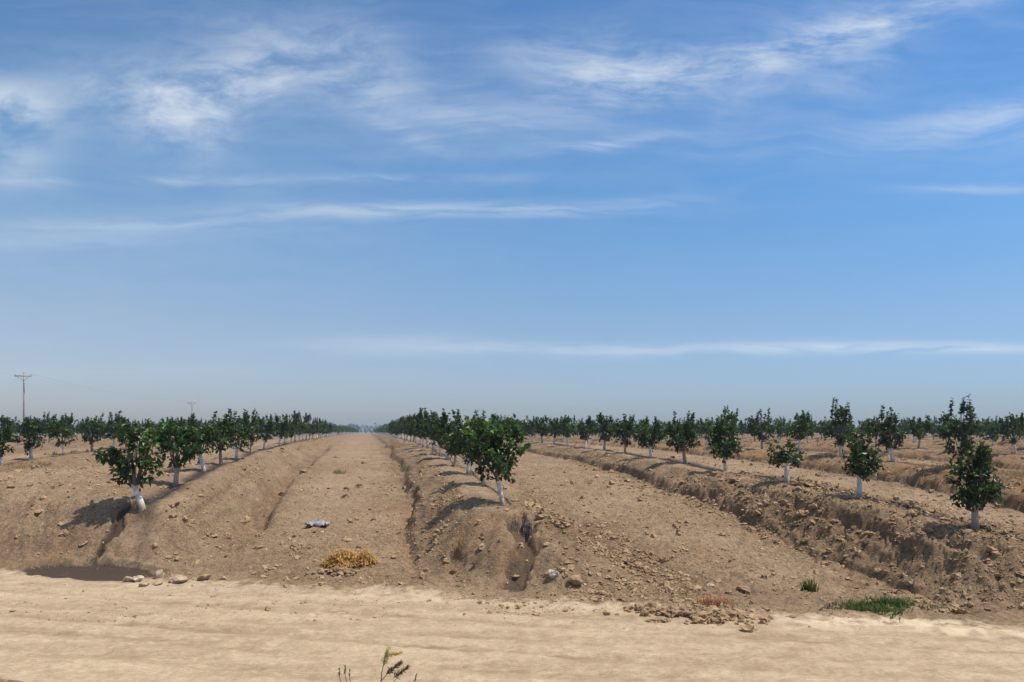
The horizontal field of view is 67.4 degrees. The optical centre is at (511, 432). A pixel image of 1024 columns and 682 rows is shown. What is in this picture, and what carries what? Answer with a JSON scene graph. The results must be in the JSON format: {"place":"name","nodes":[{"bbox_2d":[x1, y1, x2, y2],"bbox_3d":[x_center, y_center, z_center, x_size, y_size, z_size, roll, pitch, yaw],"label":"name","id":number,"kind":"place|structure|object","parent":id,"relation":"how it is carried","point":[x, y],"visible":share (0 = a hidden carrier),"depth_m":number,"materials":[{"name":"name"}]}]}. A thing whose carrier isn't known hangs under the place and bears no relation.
{"place":"outdoors","nodes":[
{"label":"outdoors","id":0,"kind":"place"},
{"bbox_2d":[0,436,296,469],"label":"soil ridge","id":1,"kind":"structure","parent":0,"point":[82,456],"depth_m":29.29,"materials":[{"name":"brown soil"}]},
{"bbox_2d":[0,418,15,463],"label":"citrus tree","id":2,"kind":"object","parent":1,"relation":"on","point":[5,436],"visible":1,"depth_m":25.84,"materials":[{"name":"green plant"}]},
{"bbox_2d":[11,416,49,459],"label":"citrus tree","id":3,"kind":"object","parent":1,"relation":"on","point":[29,424],"visible":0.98,"depth_m":28.07,"materials":[{"name":"green plant"}]},
{"bbox_2d":[44,415,80,454],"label":"citrus tree","id":4,"kind":"object","parent":1,"relation":"on","point":[65,429],"visible":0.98,"depth_m":31.10,"materials":[{"name":"green plant"}]},
{"bbox_2d":[80,412,110,451],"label":"citrus tree","id":5,"kind":"object","parent":1,"relation":"on","point":[96,428],"visible":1,"depth_m":34.31,"materials":[{"name":"green plant"}]},
{"bbox_2d":[97,412,125,446],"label":"citrus tree","id":6,"kind":"object","parent":1,"relation":"on","point":[111,431],"visible":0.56,"depth_m":36.95,"materials":[{"name":"green plant"}]},
{"bbox_2d":[91,435,346,553],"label":"soil ridge","id":7,"kind":"structure","parent":0,"point":[129,525],"depth_m":17.40,"materials":[{"name":"brown soil"}]},
{"bbox_2d":[92,410,164,512],"bbox_3d":[-8.115,0.650,16.226,1.395,2.217,0.995,0,0,-40],"label":"citrus tree","id":8,"kind":"object","parent":7,"relation":"on","point":[124,468],"visible":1,"depth_m":16.15,"materials":[{"name":"green plant"}]},
{"bbox_2d":[153,419,205,486],"bbox_3d":[-8.294,0.576,18.996,1.379,1.813,1.143,0,0,0],"label":"citrus tree","id":9,"kind":"object","parent":7,"relation":"on","point":[185,437],"visible":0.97,"depth_m":18.90,"materials":[{"name":"green plant"}]},
{"bbox_2d":[179,413,222,470],"bbox_3d":[-9.020,0.354,22.183,1.225,1.854,1.236,0,0,0],"label":"citrus tree","id":10,"kind":"object","parent":7,"relation":"on","point":[209,436],"visible":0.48,"depth_m":22.20,"materials":[{"name":"green plant"}]},
{"bbox_2d":[203,408,239,464],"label":"citrus tree","id":11,"kind":"object","parent":7,"relation":"on","point":[226,426],"visible":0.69,"depth_m":24.76,"materials":[{"name":"green plant"}]},
{"bbox_2d":[156,439,308,498],"bbox_3d":[-11.791,0.992,38.263,0.169,0.931,44.099,0,0,-11],"label":"drip hose","id":12,"kind":"object","parent":7,"relation":"on","point":[209,470],"visible":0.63,"depth_m":21.59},
{"bbox_2d":[224,410,254,459],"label":"citrus tree","id":13,"kind":"object","parent":7,"relation":"on","point":[243,432],"visible":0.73,"depth_m":27.65,"materials":[{"name":"green plant"}]},
{"bbox_2d":[239,408,264,452],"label":"citrus tree","id":14,"kind":"object","parent":7,"relation":"on","point":[256,425],"visible":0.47,"depth_m":31.07,"materials":[{"name":"green plant"}]},
{"bbox_2d":[256,414,276,449],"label":"citrus tree","id":15,"kind":"object","parent":7,"relation":"on","point":[269,430],"visible":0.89,"depth_m":34.80,"materials":[{"name":"green plant"}]},
{"bbox_2d":[272,413,289,445],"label":"citrus tree","id":16,"kind":"object","parent":7,"relation":"on","point":[284,428],"visible":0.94,"depth_m":40.84,"materials":[{"name":"green plant"}]},
{"bbox_2d":[277,415,297,443],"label":"citrus tree","id":17,"kind":"object","parent":7,"relation":"on","point":[292,428],"visible":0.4,"depth_m":43.68,"materials":[{"name":"green plant"}]},
{"bbox_2d":[290,410,305,441],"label":"citrus tree","id":18,"kind":"object","parent":7,"relation":"on","point":[296,418],"visible":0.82,"depth_m":49.52,"materials":[{"name":"green plant"}]},
{"bbox_2d":[296,418,308,440],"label":"citrus tree","id":19,"kind":"object","parent":7,"relation":"on","point":[300,422],"visible":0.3,"depth_m":52.76,"materials":[{"name":"green plant"}]},
{"bbox_2d":[301,417,313,439],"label":"citrus tree","id":20,"kind":"object","parent":7,"relation":"on","point":[308,429],"visible":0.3,"depth_m":55.80,"materials":[{"name":"green plant"}]},
{"bbox_2d":[303,413,315,439],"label":"citrus tree","id":21,"kind":"object","parent":7,"relation":"on","point":[309,417],"visible":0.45,"depth_m":58.59,"materials":[{"name":"green plant"}]},
{"bbox_2d":[379,435,622,587],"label":"soil ridge","id":22,"kind":"structure","parent":0,"point":[510,555],"depth_m":14.30,"materials":[{"name":"brown soil"}]},
{"bbox_2d":[399,416,412,440],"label":"citrus tree","id":23,"kind":"object","parent":22,"relation":"on","point":[403,423],"visible":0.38,"depth_m":54.64,"materials":[{"name":"green plant"}]},
{"bbox_2d":[403,414,414,442],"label":"citrus tree","id":24,"kind":"object","parent":22,"relation":"on","point":[409,420],"visible":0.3,"depth_m":48.39,"materials":[{"name":"green plant"}]},
{"bbox_2d":[407,414,421,442],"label":"citrus tree","id":25,"kind":"object","parent":22,"relation":"on","point":[411,428],"visible":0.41,"depth_m":45.86,"materials":[{"name":"green plant"}]},
{"bbox_2d":[413,419,426,446],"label":"citrus tree","id":26,"kind":"object","parent":22,"relation":"on","point":[419,431],"visible":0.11,"depth_m":39.65,"materials":[{"name":"green plant"}]},
{"bbox_2d":[413,407,437,448],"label":"citrus tree","id":27,"kind":"object","parent":22,"relation":"on","point":[419,417],"visible":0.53,"depth_m":36.68,"materials":[{"name":"green plant"}]},
{"bbox_2d":[420,411,445,449],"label":"citrus tree","id":28,"kind":"object","parent":22,"relation":"on","point":[434,414],"visible":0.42,"depth_m":33.51,"materials":[{"name":"green plant"}]},
{"bbox_2d":[427,417,448,453],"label":"citrus tree","id":29,"kind":"object","parent":22,"relation":"on","point":[431,436],"visible":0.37,"depth_m":30.46,"materials":[{"name":"green plant"}]},
{"bbox_2d":[432,408,463,459],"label":"citrus tree","id":30,"kind":"object","parent":22,"relation":"on","point":[441,431],"visible":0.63,"depth_m":27.60,"materials":[{"name":"green plant"}]},
{"bbox_2d":[438,422,464,466],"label":"citrus tree","id":31,"kind":"object","parent":22,"relation":"on","point":[447,444],"visible":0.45,"depth_m":25.13,"materials":[{"name":"green plant"}]},
{"bbox_2d":[451,531,467,558],"bbox_3d":[-0.942,2.065,14.135,0.423,0.544,0.445,0,0,-39],"label":"dry grass tuft","id":32,"kind":"object","parent":22,"relation":"on","point":[461,544],"visible":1,"depth_m":14.09,"materials":[{"name":"plant"}]},
{"bbox_2d":[447,422,475,474],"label":"citrus tree","id":33,"kind":"object","parent":22,"relation":"on","point":[453,444],"visible":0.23,"depth_m":21.70,"materials":[{"name":"green plant"}]},
{"bbox_2d":[455,410,502,486],"bbox_3d":[-0.780,0.452,18.943,1.288,2.037,1.142,0,0,0],"label":"citrus tree","id":34,"kind":"object","parent":22,"relation":"on","point":[471,422],"visible":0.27,"depth_m":18.84,"materials":[{"name":"green plant"}]},
{"bbox_2d":[461,413,530,504],"bbox_3d":[-0.335,0.630,16.170,1.112,2.093,1.491,0,0,42],"label":"citrus tree","id":35,"kind":"object","parent":22,"relation":"on","point":[489,449],"visible":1,"depth_m":16.13,"materials":[{"name":"green plant"}]},
{"bbox_2d":[509,517,534,535],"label":"dead roots","id":36,"kind":"object","parent":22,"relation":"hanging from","point":[520,524],"visible":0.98,"depth_m":14.40,"materials":[{"name":"grey plant"}]},
{"bbox_2d":[547,569,558,578],"bbox_3d":[0.685,2.341,12.691,0.202,0.163,0.169,0,0,0],"label":"stone","id":37,"kind":"object","parent":22,"relation":"on","point":[551,573],"visible":1,"depth_m":12.62,"materials":[{"name":"stone"}]},
{"bbox_2d":[567,575,583,584],"bbox_3d":[1.029,2.412,12.520,0.275,0.180,0.193,0,0,0],"label":"stone","id":38,"kind":"object","parent":22,"relation":"on","point":[575,579],"visible":1,"depth_m":12.46,"materials":[{"name":"stone"}]},
{"bbox_2d":[0,569,1023,681],"bbox_3d":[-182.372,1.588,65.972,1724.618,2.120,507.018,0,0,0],"label":"dirt road","id":39,"kind":"structure","parent":0,"point":[448,643],"depth_m":9.57,"materials":[{"name":"soil"}]},
{"bbox_2d":[133,575,143,581],"bbox_3d":[-6.508,2.545,13.382,0.206,0.129,0.275,0,0,0],"label":"stone","id":40,"kind":"object","parent":39,"relation":"on","point":[138,578],"visible":1,"depth_m":13.31,"materials":[{"name":"stone"}]},
{"bbox_2d":[154,570,164,578],"bbox_3d":[-6.227,2.520,13.545,0.159,0.204,0.205,0,0,0],"label":"stone","id":41,"kind":"object","parent":39,"relation":"on","point":[159,574],"visible":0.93,"depth_m":13.48,"materials":[{"name":"stone"}]},
{"bbox_2d":[169,575,187,583],"bbox_3d":[-5.771,2.543,13.294,0.311,0.139,0.289,0,0,0],"label":"stone","id":42,"kind":"object","parent":39,"relation":"on","point":[177,579],"visible":1,"depth_m":13.23,"materials":[{"name":"stone"}]},
{"bbox_2d":[197,574,210,580],"bbox_3d":[-5.380,2.548,13.440,0.229,0.154,0.239,0,0,0],"label":"stone","id":43,"kind":"object","parent":39,"relation":"on","point":[203,577],"visible":0.91,"depth_m":13.35,"materials":[{"name":"stone"}]},
{"bbox_2d":[594,599,809,632],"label":"heaped clods","id":44,"kind":"object","parent":39,"relation":"on","point":[697,613],"visible":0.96,"depth_m":10.80,"materials":[{"name":"soil"}]},
{"bbox_2d":[0,432,1023,681],"bbox_3d":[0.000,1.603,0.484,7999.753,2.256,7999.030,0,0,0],"label":"ground","id":45,"kind":"structure","parent":0,"point":[352,450],"depth_m":16.49,"materials":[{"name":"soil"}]},
{"bbox_2d":[0,415,15,432],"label":"citrus tree","id":46,"kind":"object","parent":45,"relation":"on","point":[2,421],"visible":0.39,"depth_m":41.83,"materials":[{"name":"green plant"}]},
{"bbox_2d":[1,416,20,434],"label":"citrus tree","id":47,"kind":"object","parent":45,"relation":"on","point":[15,424],"visible":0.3,"depth_m":59.27,"materials":[{"name":"green plant"}]},
{"bbox_2d":[14,372,31,419],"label":"utility pole","id":48,"kind":"object","parent":45,"relation":"on","point":[23,375],"visible":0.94,"depth_m":102.90,"materials":[{"name":"brown wood"}]},
{"bbox_2d":[40,411,56,443],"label":"citrus tree","id":49,"kind":"object","parent":45,"relation":"on","point":[47,419],"visible":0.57,"depth_m":47.83,"materials":[{"name":"green plant"}]},
{"bbox_2d":[59,412,77,440],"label":"citrus tree","id":50,"kind":"object","parent":45,"relation":"on","point":[67,419],"visible":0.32,"depth_m":50.82,"materials":[{"name":"green plant"}]},
{"bbox_2d":[73,419,94,433],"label":"citrus tree","id":51,"kind":"object","parent":45,"relation":"on","point":[82,423],"visible":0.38,"depth_m":53.92,"materials":[{"name":"green plant"}]},
{"bbox_2d":[304,519,329,527],"bbox_3d":[-4.323,2.016,17.061,0.518,0.211,0.351,0,0,0],"label":"plastic scrap","id":52,"kind":"object","parent":45,"relation":"on","point":[317,522],"visible":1,"depth_m":16.95,"materials":[{"name":"plastic"}]},
{"bbox_2d":[305,565,365,576],"bbox_3d":[-3.137,2.529,13.793,1.293,0.206,0.720,0,0,41],"label":"straw rubble","id":53,"kind":"object","parent":45,"relation":"on","point":[339,570],"visible":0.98,"depth_m":13.83,"materials":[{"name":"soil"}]},
{"bbox_2d":[319,548,379,567],"bbox_3d":[-3.054,2.354,14.357,1.145,0.403,0.671,0,0,0],"label":"straw heap","id":54,"kind":"object","parent":45,"relation":"on","point":[352,559],"visible":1,"depth_m":14.30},
{"bbox_2d":[338,646,417,681],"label":"roadside grass","id":55,"kind":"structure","parent":45,"relation":"on","point":[387,653],"depth_m":6.95,"materials":[{"name":"beige plant"}]},
{"bbox_2d":[0,422,1002,436],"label":"orchard","id":56,"kind":"object","parent":45,"relation":"on","point":[340,429],"visible":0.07,"depth_m":133.14,"materials":[{"name":"green plant"}]},
{"bbox_2d":[0,437,1023,489],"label":"dry weeds","id":57,"kind":"object","parent":45,"relation":"on","point":[1007,472],"visible":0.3,"depth_m":27.72,"materials":[{"name":"beige plant"}]},
{"bbox_2d":[0,447,1023,615],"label":"soil clods","id":58,"kind":"object","parent":45,"relation":"on","point":[529,505],"visible":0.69,"depth_m":14.91,"materials":[{"name":"brown soil"}]},
{"bbox_2d":[8,452,1021,616],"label":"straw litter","id":59,"kind":"object","parent":45,"relation":"on","point":[832,611],"visible":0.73,"depth_m":13.81,"materials":[{"name":"beige plant"}]},
{"bbox_2d":[154,423,910,432],"bbox_3d":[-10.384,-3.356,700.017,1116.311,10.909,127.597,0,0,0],"label":"distant woods","id":60,"kind":"object","parent":45,"relation":"on","point":[365,430],"depth_m":702.34,"materials":[{"name":"plant"}]},
{"bbox_2d":[696,594,735,607],"bbox_3d":[2.999,2.510,11.469,0.725,0.220,0.563,0,0,0],"label":"rust weed","id":61,"kind":"object","parent":45,"relation":"on","point":[707,600],"visible":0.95,"depth_m":11.45,"materials":[{"name":"brown plant"}]},
{"bbox_2d":[736,585,750,592],"bbox_3d":[3.734,2.524,12.366,0.221,0.098,0.250,0,0,0],"label":"stone","id":62,"kind":"object","parent":45,"relation":"on","point":[741,588],"visible":0.98,"depth_m":12.32,"materials":[{"name":"stone"}]},
{"bbox_2d":[797,575,822,591],"bbox_3d":[4.860,2.465,12.526,0.485,0.268,0.420,0,0,-21],"label":"weed tuft","id":63,"kind":"object","parent":45,"relation":"on","point":[809,586],"visible":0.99,"depth_m":12.46,"materials":[{"name":"green plant"}]},
{"bbox_2d":[854,419,868,437],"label":"citrus tree","id":64,"kind":"object","parent":45,"relation":"on","point":[863,424],"visible":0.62,"depth_m":63.38,"materials":[{"name":"green plant"}]},
{"bbox_2d":[822,593,953,618],"bbox_3d":[5.530,2.546,11.397,1.693,0.212,1.232,0,0,-34],"label":"weed patch","id":65,"kind":"object","parent":45,"relation":"on","point":[893,602],"visible":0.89,"depth_m":11.36,"materials":[{"name":"green plant"}]},
{"bbox_2d":[897,417,909,437],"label":"citrus tree","id":66,"kind":"object","parent":45,"relation":"on","point":[900,425],"visible":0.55,"depth_m":80.19,"materials":[{"name":"green plant"}]},
{"bbox_2d":[927,415,941,439],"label":"citrus tree","id":67,"kind":"object","parent":45,"relation":"on","point":[935,423],"visible":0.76,"depth_m":65.75,"materials":[{"name":"green plant"}]},
{"bbox_2d":[976,418,986,440],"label":"citrus tree","id":68,"kind":"object","parent":45,"relation":"on","point":[981,428],"visible":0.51,"depth_m":51.21,"materials":[{"name":"green plant"}]},
{"bbox_2d":[1010,414,1023,440],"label":"citrus tree","id":69,"kind":"object","parent":45,"relation":"on","point":[1012,415],"visible":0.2,"depth_m":48.21,"materials":[{"name":"green plant"}]},
{"bbox_2d":[0,0,1023,431],"label":"sky","id":70,"kind":"structure","parent":0,"point":[365,213],"materials":[{"name":"blue"}]},
{"bbox_2d":[503,440,1023,601],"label":"soil ridge","id":71,"kind":"structure","parent":0,"point":[926,546],"depth_m":14.56,"materials":[{"name":"brown soil"}]},
{"bbox_2d":[523,415,540,441],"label":"citrus tree","id":72,"kind":"object","parent":71,"relation":"on","point":[532,425],"visible":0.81,"depth_m":49.00,"materials":[{"name":"green plant"}]},
{"bbox_2d":[534,415,552,442],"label":"citrus tree","id":73,"kind":"object","parent":71,"relation":"on","point":[541,427],"visible":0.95,"depth_m":46.08,"materials":[{"name":"green plant"}]},
{"bbox_2d":[546,417,561,443],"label":"citrus tree","id":74,"kind":"object","parent":71,"relation":"on","point":[553,423],"visible":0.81,"depth_m":43.14,"materials":[{"name":"green plant"}]},
{"bbox_2d":[556,415,578,445],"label":"citrus tree","id":75,"kind":"object","parent":71,"relation":"on","point":[568,430],"visible":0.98,"depth_m":40.06,"materials":[{"name":"green plant"}]},
{"bbox_2d":[576,416,595,448],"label":"citrus tree","id":76,"kind":"object","parent":71,"relation":"on","point":[589,423],"visible":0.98,"depth_m":36.91,"materials":[{"name":"green plant"}]},
{"bbox_2d":[590,412,616,450],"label":"citrus tree","id":77,"kind":"object","parent":71,"relation":"on","point":[605,428],"visible":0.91,"depth_m":33.95,"materials":[{"name":"green plant"}]},
{"bbox_2d":[612,413,636,454],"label":"citrus tree","id":78,"kind":"object","parent":71,"relation":"on","point":[624,431],"visible":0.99,"depth_m":31.13,"materials":[{"name":"green plant"}]},
{"bbox_2d":[633,416,666,458],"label":"citrus tree","id":79,"kind":"object","parent":71,"relation":"on","point":[649,438],"visible":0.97,"depth_m":28.31,"materials":[{"name":"green plant"}]},
{"bbox_2d":[662,410,700,463],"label":"citrus tree","id":80,"kind":"object","parent":71,"relation":"on","point":[681,441],"visible":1,"depth_m":25.25,"materials":[{"name":"green plant"}]},
{"bbox_2d":[705,413,742,470],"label":"citrus tree","id":81,"kind":"object","parent":71,"relation":"on","point":[718,441],"visible":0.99,"depth_m":22.37,"materials":[{"name":"green plant"}]},
{"bbox_2d":[537,442,1023,540],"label":"drip hose","id":82,"kind":"object","parent":71,"relation":"on","point":[815,486],"visible":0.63,"depth_m":17.27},
{"bbox_2d":[767,439,805,482],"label":"citrus tree","id":83,"kind":"object","parent":71,"relation":"on","point":[783,457],"visible":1,"depth_m":19.10,"materials":[{"name":"green plant"}]},
{"bbox_2d":[840,424,887,497],"bbox_3d":[7.398,0.683,16.256,0.941,1.743,0.950,0,0,0],"label":"citrus tree","id":84,"kind":"object","parent":71,"relation":"on","point":[861,457],"visible":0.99,"depth_m":16.16,"materials":[{"name":"green plant"}]},
{"bbox_2d":[942,436,1006,529],"bbox_3d":[7.991,0.941,13.192,0.950,1.768,1.028,0,0,0],"label":"citrus tree","id":85,"kind":"object","parent":71,"relation":"on","point":[980,495],"visible":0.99,"depth_m":13.06,"materials":[{"name":"green plant"}]},
{"bbox_2d":[525,437,1023,501],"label":"soil ridge","id":86,"kind":"structure","parent":0,"point":[762,453],"depth_m":25.93,"materials":[{"name":"brown soil"}]},
{"bbox_2d":[676,417,691,434],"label":"citrus tree","id":87,"kind":"object","parent":86,"relation":"on","point":[681,425],"visible":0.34,"depth_m":43.88,"materials":[{"name":"green plant"}]},
{"bbox_2d":[696,417,713,445],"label":"citrus tree","id":88,"kind":"object","parent":86,"relation":"on","point":[704,429],"visible":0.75,"depth_m":40.96,"materials":[{"name":"green plant"}]},
{"bbox_2d":[715,405,739,437],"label":"citrus tree","id":89,"kind":"object","parent":86,"relation":"on","point":[728,417],"visible":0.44,"depth_m":38.20,"materials":[{"name":"green plant"}]},
{"bbox_2d":[744,407,777,448],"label":"citrus tree","id":90,"kind":"object","parent":86,"relation":"on","point":[761,436],"visible":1,"depth_m":35.16,"materials":[{"name":"green plant"}]},
{"bbox_2d":[783,410,815,450],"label":"citrus tree","id":91,"kind":"object","parent":86,"relation":"on","point":[792,429],"visible":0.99,"depth_m":32.00,"materials":[{"name":"green plant"}]},
{"bbox_2d":[822,397,856,456],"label":"citrus tree","id":92,"kind":"object","parent":86,"relation":"on","point":[840,413],"visible":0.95,"depth_m":29.28,"materials":[{"name":"green plant"}]},
{"bbox_2d":[875,405,911,462],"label":"citrus tree","id":93,"kind":"object","parent":86,"relation":"on","point":[891,419],"visible":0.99,"depth_m":26.33,"materials":[{"name":"green plant"}]},
{"bbox_2d":[934,394,982,463],"bbox_3d":[13.598,0.079,23.469,1.180,2.486,1.244,0,0,42],"label":"citrus tree","id":94,"kind":"object","parent":86,"relation":"on","point":[969,425],"visible":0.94,"depth_m":23.27,"materials":[{"name":"green plant"}]},
{"bbox_2d":[526,435,1023,465],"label":"soil ridge","id":95,"kind":"structure","parent":0,"point":[936,453],"depth_m":35.15,"materials":[{"name":"brown soil"}]},
{"bbox_2d":[744,421,760,441],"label":"citrus tree","id":96,"kind":"object","parent":95,"relation":"on","point":[750,431],"visible":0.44,"depth_m":50.94,"materials":[{"name":"green plant"}]},
{"bbox_2d":[770,418,785,442],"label":"citrus tree","id":97,"kind":"object","parent":95,"relation":"on","point":[778,428],"visible":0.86,"depth_m":47.80,"materials":[{"name":"green plant"}]},
{"bbox_2d":[798,414,816,443],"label":"citrus tree","id":98,"kind":"object","parent":95,"relation":"on","point":[813,426],"visible":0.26,"depth_m":44.74,"materials":[{"name":"green plant"}]},
{"bbox_2d":[826,417,847,443],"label":"citrus tree","id":99,"kind":"object","parent":95,"relation":"on","point":[835,431],"visible":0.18,"depth_m":41.98,"materials":[{"name":"green plant"}]},
{"bbox_2d":[864,415,892,447],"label":"citrus tree","id":100,"kind":"object","parent":95,"relation":"on","point":[872,423],"visible":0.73,"depth_m":38.79,"materials":[{"name":"green plant"}]},
{"bbox_2d":[906,414,933,448],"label":"citrus tree","id":101,"kind":"object","parent":95,"relation":"on","point":[925,425],"visible":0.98,"depth_m":35.74,"materials":[{"name":"green plant"}]},
{"bbox_2d":[953,418,984,437],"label":"citrus tree","id":102,"kind":"object","parent":95,"relation":"on","point":[975,434],"visible":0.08,"depth_m":32.73,"materials":[{"name":"green plant"}]},
{"bbox_2d":[997,412,1023,454],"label":"citrus tree","id":103,"kind":"object","parent":95,"relation":"on","point":[1008,431],"visible":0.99,"depth_m":30.38,"materials":[{"name":"green plant"}]},
{"bbox_2d":[562,435,1023,452],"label":"soil ridge","id":104,"kind":"structure","parent":0,"point":[994,448],"depth_m":45.06,"materials":[{"name":"brown soil"}]},
{"bbox_2d":[738,420,746,438],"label":"citrus tree","id":105,"kind":"object","parent":104,"relation":"on","point":[740,424],"visible":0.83,"depth_m":67.98,"materials":[{"name":"green plant"}]},
{"bbox_2d":[820,421,828,440],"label":"citrus tree","id":106,"kind":"object","parent":104,"relation":"on","point":[822,428],"visible":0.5,"depth_m":55.73,"materials":[{"name":"green plant"}]},
{"bbox_2d":[981,416,1005,445],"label":"citrus tree","id":107,"kind":"object","parent":104,"relation":"on","point":[990,428],"visible":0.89,"depth_m":40.73,"materials":[{"name":"green plant"}]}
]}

